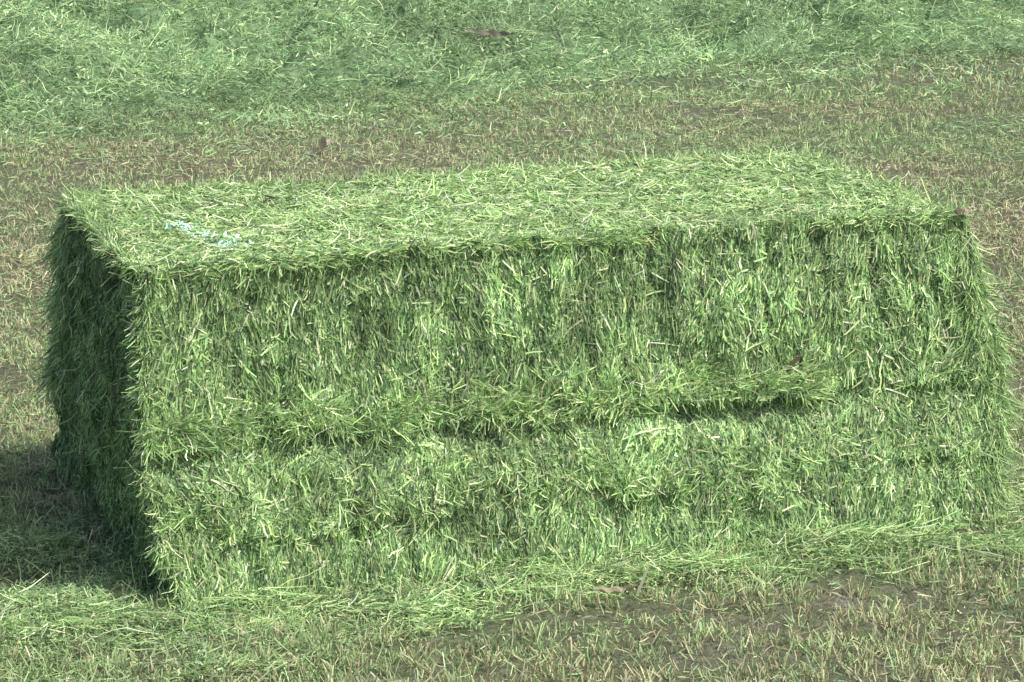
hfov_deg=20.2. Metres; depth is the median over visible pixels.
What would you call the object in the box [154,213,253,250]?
twine fibres
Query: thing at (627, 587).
dry leaf
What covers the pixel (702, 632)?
stubble
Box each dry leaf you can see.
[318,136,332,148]
[467,29,513,35]
[592,566,648,595]
[790,355,800,369]
[957,204,970,214]
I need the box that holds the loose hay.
[0,465,1023,681]
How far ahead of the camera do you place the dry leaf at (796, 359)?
8.03 m
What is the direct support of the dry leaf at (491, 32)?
on the windrow
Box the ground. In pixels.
[0,0,1023,681]
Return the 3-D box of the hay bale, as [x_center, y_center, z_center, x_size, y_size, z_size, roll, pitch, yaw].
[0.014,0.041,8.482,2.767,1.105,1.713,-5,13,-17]
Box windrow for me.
[0,0,1023,171]
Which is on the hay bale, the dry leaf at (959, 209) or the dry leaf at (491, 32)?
the dry leaf at (959, 209)
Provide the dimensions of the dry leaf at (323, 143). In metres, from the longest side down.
0.120 x 0.070 x 0.058 m
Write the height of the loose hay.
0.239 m
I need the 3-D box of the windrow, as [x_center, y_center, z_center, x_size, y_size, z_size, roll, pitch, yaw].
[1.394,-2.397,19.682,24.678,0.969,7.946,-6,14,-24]
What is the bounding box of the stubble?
[0,0,1023,681]
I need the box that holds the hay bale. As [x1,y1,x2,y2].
[21,137,1023,612]

